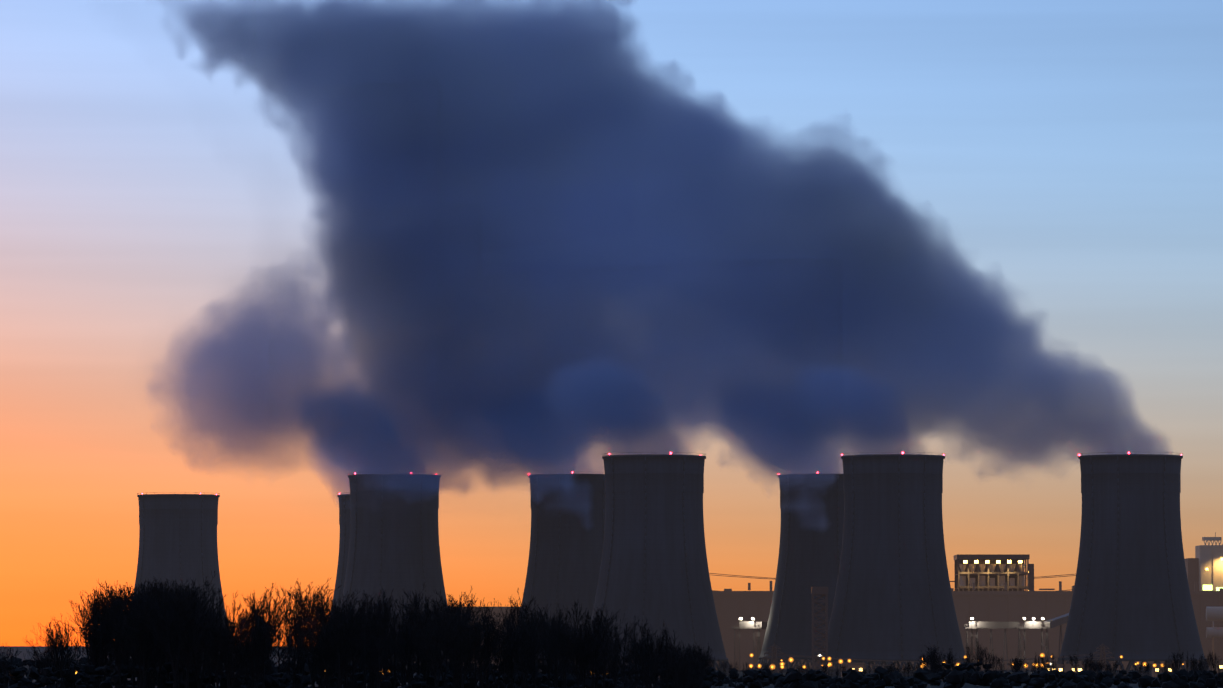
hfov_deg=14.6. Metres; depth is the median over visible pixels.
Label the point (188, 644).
bare tree
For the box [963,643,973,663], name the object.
bare tree
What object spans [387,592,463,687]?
bare tree
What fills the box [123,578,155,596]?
bare tree
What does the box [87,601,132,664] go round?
bare tree
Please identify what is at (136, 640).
bare tree
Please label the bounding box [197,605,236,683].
bare tree
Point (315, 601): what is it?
bare tree
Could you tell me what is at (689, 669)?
bare tree
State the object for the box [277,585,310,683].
bare tree
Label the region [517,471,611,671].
cooling tower
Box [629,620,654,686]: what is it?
shrub
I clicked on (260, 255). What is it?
sky
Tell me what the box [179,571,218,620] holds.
bare tree
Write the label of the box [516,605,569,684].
bare tree
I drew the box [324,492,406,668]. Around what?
cooling tower
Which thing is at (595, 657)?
bare tree
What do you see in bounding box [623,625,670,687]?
bare tree
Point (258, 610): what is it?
bare tree
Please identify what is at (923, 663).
bare tree
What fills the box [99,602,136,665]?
bare tree
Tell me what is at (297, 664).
bare tree
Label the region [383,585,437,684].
bare tree
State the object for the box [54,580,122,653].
bare tree
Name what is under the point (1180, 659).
bare tree
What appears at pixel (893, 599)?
cooling tower
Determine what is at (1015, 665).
bare tree
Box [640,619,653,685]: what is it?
bare tree
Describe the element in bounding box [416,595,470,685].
bare tree
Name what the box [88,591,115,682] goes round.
bare tree
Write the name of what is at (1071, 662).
bare tree
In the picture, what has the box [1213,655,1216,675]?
bare tree
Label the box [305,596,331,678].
bare tree
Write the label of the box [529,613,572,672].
bare tree
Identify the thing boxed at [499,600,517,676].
bare tree
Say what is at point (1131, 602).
cooling tower
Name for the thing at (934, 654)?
bare tree
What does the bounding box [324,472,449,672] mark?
cooling tower
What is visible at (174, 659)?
bare tree
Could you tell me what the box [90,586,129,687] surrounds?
bare tree
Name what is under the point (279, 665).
bush
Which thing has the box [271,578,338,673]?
bare tree
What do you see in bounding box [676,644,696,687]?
bare tree
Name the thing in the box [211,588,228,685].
bare tree
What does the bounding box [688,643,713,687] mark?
bare tree
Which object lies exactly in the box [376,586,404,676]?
bare tree
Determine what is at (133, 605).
bare tree
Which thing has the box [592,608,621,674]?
bush
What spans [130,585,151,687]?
bare tree
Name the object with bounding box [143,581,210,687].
bare tree
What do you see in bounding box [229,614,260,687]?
bare tree
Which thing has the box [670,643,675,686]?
bare tree
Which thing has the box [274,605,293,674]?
bare tree
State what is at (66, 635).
bare tree
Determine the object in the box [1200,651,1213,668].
bare tree
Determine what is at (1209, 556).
boiler house
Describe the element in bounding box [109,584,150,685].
bare tree
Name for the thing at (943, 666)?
bare tree
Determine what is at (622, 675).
bare tree
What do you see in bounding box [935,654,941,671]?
bare tree
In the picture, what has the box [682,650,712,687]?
bare tree
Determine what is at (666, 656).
bare tree
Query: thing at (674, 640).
bare tree
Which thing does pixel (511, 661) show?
bare tree
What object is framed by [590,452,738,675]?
cooling tower
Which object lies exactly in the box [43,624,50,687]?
bare tree
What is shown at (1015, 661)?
bare tree
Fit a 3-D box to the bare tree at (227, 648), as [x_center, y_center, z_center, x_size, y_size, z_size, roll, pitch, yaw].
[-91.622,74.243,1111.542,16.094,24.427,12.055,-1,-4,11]
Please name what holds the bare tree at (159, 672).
on the ground
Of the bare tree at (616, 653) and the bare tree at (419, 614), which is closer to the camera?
the bare tree at (419, 614)
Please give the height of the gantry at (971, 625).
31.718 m
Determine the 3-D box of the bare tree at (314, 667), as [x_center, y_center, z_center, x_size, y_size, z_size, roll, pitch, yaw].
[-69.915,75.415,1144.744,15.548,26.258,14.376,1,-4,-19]
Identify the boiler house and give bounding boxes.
[1195,532,1222,590]
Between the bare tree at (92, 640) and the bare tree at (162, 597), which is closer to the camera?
the bare tree at (92, 640)
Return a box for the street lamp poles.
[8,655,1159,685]
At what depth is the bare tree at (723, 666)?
2229.54 m
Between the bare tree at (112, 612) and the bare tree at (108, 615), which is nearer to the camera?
the bare tree at (112, 612)
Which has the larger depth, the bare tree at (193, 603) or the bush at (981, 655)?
the bush at (981, 655)
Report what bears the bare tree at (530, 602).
on the ground
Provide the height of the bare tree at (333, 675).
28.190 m
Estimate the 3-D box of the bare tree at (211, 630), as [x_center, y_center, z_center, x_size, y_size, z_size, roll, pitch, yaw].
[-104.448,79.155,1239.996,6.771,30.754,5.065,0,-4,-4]
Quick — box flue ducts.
[1206,607,1222,669]
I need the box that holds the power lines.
[709,573,1114,672]
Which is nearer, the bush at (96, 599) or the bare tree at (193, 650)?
the bare tree at (193, 650)
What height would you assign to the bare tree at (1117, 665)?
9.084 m
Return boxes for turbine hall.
[414,581,1222,669]
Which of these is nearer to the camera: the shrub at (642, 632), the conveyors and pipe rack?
the shrub at (642, 632)
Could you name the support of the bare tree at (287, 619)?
on the ground
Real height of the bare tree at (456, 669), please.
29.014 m
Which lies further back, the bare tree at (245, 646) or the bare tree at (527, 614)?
the bare tree at (527, 614)
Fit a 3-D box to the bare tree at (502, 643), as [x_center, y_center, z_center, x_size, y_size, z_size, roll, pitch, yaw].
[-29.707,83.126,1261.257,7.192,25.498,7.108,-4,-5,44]
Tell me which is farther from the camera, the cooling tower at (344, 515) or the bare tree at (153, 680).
the cooling tower at (344, 515)
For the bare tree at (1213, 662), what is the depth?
2133.08 m
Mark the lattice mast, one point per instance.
(817, 591)
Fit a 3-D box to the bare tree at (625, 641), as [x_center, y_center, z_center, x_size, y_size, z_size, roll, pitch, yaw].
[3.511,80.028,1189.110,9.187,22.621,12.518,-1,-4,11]
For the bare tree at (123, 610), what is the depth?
1220.31 m
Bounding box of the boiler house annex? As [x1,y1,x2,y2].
[1185,558,1198,590]
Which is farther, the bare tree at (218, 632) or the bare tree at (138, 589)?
the bare tree at (218, 632)
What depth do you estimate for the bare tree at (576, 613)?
1278.12 m
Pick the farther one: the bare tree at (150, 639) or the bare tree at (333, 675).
the bare tree at (333, 675)
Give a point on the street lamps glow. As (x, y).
(922, 662)
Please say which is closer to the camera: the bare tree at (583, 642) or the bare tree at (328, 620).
the bare tree at (583, 642)
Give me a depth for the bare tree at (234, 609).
1165.74 m
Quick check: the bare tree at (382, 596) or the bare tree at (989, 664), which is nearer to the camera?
the bare tree at (382, 596)
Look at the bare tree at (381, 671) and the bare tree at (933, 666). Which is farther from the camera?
the bare tree at (933, 666)
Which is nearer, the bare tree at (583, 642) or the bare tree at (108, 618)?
the bare tree at (583, 642)
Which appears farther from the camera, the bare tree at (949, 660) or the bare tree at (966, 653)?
the bare tree at (966, 653)
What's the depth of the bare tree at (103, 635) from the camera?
1180.80 m
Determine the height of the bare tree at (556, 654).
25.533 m
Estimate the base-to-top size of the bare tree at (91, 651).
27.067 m
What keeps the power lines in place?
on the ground
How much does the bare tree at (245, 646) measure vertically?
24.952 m
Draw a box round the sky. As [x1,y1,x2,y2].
[0,0,1222,645]
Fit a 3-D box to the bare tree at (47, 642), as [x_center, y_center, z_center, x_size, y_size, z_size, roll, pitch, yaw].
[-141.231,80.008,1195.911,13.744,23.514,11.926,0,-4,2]
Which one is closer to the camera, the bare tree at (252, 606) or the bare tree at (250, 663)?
the bare tree at (250, 663)
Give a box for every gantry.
[732,618,761,671]
[964,618,979,666]
[1017,618,1049,671]
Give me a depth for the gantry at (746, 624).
2779.32 m
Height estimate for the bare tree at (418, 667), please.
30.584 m
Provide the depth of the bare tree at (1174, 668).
2002.56 m
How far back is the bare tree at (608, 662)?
1254.37 m
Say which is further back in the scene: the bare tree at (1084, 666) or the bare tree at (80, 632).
the bare tree at (1084, 666)
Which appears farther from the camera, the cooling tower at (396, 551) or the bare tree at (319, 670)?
the cooling tower at (396, 551)
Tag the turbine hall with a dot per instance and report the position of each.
(732, 607)
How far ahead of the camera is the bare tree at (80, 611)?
1237.40 m
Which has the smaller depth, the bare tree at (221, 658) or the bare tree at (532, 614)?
the bare tree at (221, 658)
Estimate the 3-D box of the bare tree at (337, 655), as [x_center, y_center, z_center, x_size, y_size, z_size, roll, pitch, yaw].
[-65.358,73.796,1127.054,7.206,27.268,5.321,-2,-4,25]
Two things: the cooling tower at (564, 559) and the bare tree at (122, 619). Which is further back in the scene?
the cooling tower at (564, 559)
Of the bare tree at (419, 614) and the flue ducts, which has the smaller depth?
the bare tree at (419, 614)
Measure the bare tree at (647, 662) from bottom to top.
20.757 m
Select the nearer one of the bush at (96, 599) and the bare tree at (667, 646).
the bush at (96, 599)
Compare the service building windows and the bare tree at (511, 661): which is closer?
the bare tree at (511, 661)
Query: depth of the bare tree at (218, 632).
1252.60 m
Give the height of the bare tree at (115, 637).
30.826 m
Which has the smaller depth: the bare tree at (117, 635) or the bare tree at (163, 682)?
the bare tree at (117, 635)
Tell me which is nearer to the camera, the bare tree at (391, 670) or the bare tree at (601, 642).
the bare tree at (601, 642)
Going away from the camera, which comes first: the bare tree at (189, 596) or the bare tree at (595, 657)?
the bare tree at (595, 657)
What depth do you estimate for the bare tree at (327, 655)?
1132.45 m
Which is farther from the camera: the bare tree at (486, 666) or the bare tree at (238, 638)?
the bare tree at (238, 638)
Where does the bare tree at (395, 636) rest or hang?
on the ground
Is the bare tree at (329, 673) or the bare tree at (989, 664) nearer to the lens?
the bare tree at (329, 673)
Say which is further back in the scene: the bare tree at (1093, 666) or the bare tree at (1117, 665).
the bare tree at (1117, 665)
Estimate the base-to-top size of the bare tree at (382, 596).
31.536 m
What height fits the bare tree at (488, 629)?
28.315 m
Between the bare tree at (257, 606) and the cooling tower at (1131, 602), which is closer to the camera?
the bare tree at (257, 606)
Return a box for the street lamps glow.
[76,653,1183,672]
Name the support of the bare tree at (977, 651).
on the ground
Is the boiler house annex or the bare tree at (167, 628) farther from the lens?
the boiler house annex
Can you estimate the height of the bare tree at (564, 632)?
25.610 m
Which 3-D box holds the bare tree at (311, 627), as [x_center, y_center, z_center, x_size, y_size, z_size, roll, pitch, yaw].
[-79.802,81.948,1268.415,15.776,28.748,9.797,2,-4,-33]
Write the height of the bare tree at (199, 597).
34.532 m
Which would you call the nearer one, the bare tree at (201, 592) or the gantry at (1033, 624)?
the bare tree at (201, 592)
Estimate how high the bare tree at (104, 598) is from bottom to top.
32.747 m
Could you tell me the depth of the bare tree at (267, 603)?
1258.51 m
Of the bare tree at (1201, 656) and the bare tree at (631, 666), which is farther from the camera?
the bare tree at (1201, 656)
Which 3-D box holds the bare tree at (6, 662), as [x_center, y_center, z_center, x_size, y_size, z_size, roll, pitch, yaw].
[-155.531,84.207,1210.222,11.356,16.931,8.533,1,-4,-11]
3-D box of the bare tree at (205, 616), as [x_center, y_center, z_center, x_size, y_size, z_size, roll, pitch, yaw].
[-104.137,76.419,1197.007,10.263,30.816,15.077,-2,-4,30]
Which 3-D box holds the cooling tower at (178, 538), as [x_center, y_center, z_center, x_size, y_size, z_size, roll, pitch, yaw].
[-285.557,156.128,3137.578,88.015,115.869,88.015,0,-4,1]
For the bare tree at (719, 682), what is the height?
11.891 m
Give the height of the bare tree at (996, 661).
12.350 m
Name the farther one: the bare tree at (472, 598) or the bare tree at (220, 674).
the bare tree at (472, 598)
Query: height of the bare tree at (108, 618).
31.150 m
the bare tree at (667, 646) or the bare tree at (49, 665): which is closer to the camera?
the bare tree at (49, 665)
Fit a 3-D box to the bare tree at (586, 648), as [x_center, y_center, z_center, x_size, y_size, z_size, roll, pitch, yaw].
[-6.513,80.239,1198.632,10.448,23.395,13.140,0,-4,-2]
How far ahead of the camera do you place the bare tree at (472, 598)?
1264.23 m
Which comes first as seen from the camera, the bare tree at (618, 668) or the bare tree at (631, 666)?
the bare tree at (618, 668)
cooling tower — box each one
[122,492,225,661]
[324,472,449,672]
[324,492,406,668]
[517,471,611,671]
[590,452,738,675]
[754,472,890,672]
[817,452,966,675]
[1056,452,1209,675]
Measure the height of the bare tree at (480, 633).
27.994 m
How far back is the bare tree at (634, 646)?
1252.42 m
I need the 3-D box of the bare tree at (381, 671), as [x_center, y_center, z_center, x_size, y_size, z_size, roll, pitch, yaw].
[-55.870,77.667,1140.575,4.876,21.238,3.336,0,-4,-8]
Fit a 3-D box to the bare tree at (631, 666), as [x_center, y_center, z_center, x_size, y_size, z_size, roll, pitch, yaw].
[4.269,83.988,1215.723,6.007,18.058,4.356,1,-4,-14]
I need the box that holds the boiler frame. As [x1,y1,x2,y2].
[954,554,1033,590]
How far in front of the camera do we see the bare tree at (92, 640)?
1174.38 m
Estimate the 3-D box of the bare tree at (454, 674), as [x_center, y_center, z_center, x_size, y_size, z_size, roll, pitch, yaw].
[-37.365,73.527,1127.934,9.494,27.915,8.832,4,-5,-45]
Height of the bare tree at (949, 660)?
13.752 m
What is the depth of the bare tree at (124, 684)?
1206.96 m
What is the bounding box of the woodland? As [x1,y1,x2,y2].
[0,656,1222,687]
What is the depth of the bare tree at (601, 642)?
1237.14 m
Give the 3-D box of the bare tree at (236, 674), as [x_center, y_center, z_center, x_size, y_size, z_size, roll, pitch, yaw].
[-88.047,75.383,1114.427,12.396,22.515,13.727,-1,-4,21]
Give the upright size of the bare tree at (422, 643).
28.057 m
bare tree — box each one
[0,643,19,687]
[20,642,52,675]
[24,618,75,687]
[41,633,63,687]
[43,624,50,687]
[45,625,90,687]
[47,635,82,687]
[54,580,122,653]
[60,591,110,687]
[70,585,128,687]
[79,605,97,687]
[80,592,103,687]
[82,588,119,680]
[84,583,130,645]
[87,586,178,687]
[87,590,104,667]
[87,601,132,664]
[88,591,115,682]
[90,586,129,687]
[97,578,121,676]
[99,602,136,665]
[102,585,139,687]
[106,589,121,687]
[109,584,147,685]
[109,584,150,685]
[110,587,135,665]
[111,582,219,687]
[112,591,151,687]
[114,584,170,687]
[117,582,169,651]
[121,582,165,687]
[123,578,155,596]
[125,580,204,684]
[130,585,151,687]
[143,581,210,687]
[144,578,201,687]
[147,589,212,687]
[149,581,169,685]
[151,581,208,687]
[156,587,223,687]
[162,581,221,629]
[165,608,242,687]
[169,578,211,678]
[177,579,215,619]
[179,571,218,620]
[188,588,225,674]
[190,611,250,687]
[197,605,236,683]
[200,618,259,687]
[203,604,225,685]
[205,604,249,687]
[207,590,222,685]
[210,592,243,676]
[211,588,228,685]
[220,610,227,687]
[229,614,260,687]
[230,595,275,674]
[233,611,266,683]
[233,617,281,687]
[234,613,246,672]
[236,606,283,686]
[236,611,250,676]
[241,610,303,687]
[242,597,271,686]
[243,582,313,675]
[246,622,259,687]
[248,594,271,652]
[270,614,317,687]
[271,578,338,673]
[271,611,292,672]
[274,591,317,673]
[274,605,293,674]
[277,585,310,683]
[283,604,357,687]
[287,608,354,686]
[288,581,356,685]
[293,600,326,676]
[296,618,350,687]
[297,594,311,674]
[298,616,340,687]
[299,598,360,686]
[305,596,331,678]
[306,607,330,686]
[308,599,376,687]
[317,601,357,652]
[318,598,349,687]
[323,591,373,687]
[327,598,337,687]
[342,588,395,668]
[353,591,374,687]
[369,625,386,684]
[372,591,398,674]
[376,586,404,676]
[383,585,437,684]
[386,604,400,668]
[386,623,397,676]
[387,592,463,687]
[391,591,439,675]
[398,601,439,674]
[410,595,461,687]
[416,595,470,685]
[425,592,482,662]
[425,593,503,687]
[432,597,483,687]
[438,596,472,687]
[446,587,497,633]
[453,605,516,687]
[454,592,484,682]
[472,601,493,687]
[476,599,506,687]
[491,589,540,686]
[494,613,510,672]
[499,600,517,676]
[499,603,523,687]
[502,592,568,673]
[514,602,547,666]
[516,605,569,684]
[519,604,530,682]
[522,608,587,687]
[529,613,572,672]
[537,606,588,687]
[545,615,600,687]
[547,599,589,673]
[557,617,603,687]
[571,617,602,678]
[572,614,611,687]
[576,614,620,677]
[582,603,632,650]
[588,615,625,687]
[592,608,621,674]
[596,639,630,677]
[605,641,628,686]
[608,622,643,683]
[609,627,625,672]
[611,636,627,682]
[619,638,638,682]
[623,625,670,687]
[624,616,641,685]
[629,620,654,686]
[638,628,657,687]
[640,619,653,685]
[658,624,675,680]
[658,627,673,686]
[667,630,684,687]
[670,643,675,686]
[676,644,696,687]
[678,640,698,687]
[679,644,707,687]
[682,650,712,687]
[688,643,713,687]
[711,662,728,687]
[719,661,727,671]
[919,653,930,668]
[921,645,945,671]
[922,651,947,670]
[926,654,939,672]
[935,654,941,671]
[939,653,950,682]
[940,652,956,669]
[959,646,973,662]
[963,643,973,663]
[972,641,981,666]
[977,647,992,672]
[984,655,993,669]
[991,655,1002,669]
[1011,663,1021,671]
[1013,658,1028,671]
[1069,653,1079,672]
[1077,657,1089,670]
[1087,661,1098,670]
[1091,661,1097,671]
[1114,662,1123,670]
[1169,661,1181,671]
[1172,650,1183,668]
[1195,654,1206,670]
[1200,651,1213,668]
[1207,652,1221,676]
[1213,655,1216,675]
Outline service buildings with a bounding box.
[841,659,1222,676]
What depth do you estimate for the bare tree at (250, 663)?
1129.62 m
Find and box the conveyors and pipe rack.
[756,613,1115,671]
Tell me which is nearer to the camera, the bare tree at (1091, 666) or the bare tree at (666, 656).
the bare tree at (666, 656)
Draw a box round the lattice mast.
[811,587,827,674]
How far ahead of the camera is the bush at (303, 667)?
1194.96 m
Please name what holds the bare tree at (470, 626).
on the ground
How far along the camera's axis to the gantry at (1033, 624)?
2777.70 m
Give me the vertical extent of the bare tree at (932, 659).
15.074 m
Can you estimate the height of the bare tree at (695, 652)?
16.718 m
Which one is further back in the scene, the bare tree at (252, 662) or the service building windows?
the service building windows
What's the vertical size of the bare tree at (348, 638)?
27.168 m
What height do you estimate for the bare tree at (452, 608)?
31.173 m
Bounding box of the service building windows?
[859,666,1222,670]
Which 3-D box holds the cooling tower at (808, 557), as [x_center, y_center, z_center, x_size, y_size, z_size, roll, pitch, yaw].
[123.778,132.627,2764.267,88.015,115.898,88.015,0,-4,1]
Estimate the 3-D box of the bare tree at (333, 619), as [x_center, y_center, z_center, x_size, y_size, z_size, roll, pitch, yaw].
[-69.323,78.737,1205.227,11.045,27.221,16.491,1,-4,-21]
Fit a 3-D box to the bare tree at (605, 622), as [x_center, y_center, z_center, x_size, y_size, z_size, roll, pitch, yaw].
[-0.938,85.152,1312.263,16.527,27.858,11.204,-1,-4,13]
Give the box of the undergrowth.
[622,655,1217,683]
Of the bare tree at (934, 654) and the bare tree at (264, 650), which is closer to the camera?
the bare tree at (264, 650)
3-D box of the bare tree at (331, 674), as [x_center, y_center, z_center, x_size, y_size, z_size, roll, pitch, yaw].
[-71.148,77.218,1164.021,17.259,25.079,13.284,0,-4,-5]
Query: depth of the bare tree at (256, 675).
1157.70 m
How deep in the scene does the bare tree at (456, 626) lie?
1168.63 m
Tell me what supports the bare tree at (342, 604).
on the ground
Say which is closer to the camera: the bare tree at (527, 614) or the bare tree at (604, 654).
the bare tree at (604, 654)
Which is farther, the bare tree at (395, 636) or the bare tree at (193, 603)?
the bare tree at (395, 636)
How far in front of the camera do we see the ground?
2936.29 m
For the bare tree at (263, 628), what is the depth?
1200.36 m
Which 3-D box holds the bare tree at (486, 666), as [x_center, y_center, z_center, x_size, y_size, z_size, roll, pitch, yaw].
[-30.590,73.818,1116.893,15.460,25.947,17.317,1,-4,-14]
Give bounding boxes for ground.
[0,646,1222,687]
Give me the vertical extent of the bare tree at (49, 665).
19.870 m
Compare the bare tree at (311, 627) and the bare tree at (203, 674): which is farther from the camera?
the bare tree at (311, 627)
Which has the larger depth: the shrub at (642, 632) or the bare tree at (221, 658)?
the shrub at (642, 632)
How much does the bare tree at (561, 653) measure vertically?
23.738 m
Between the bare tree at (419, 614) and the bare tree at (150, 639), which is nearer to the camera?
the bare tree at (419, 614)

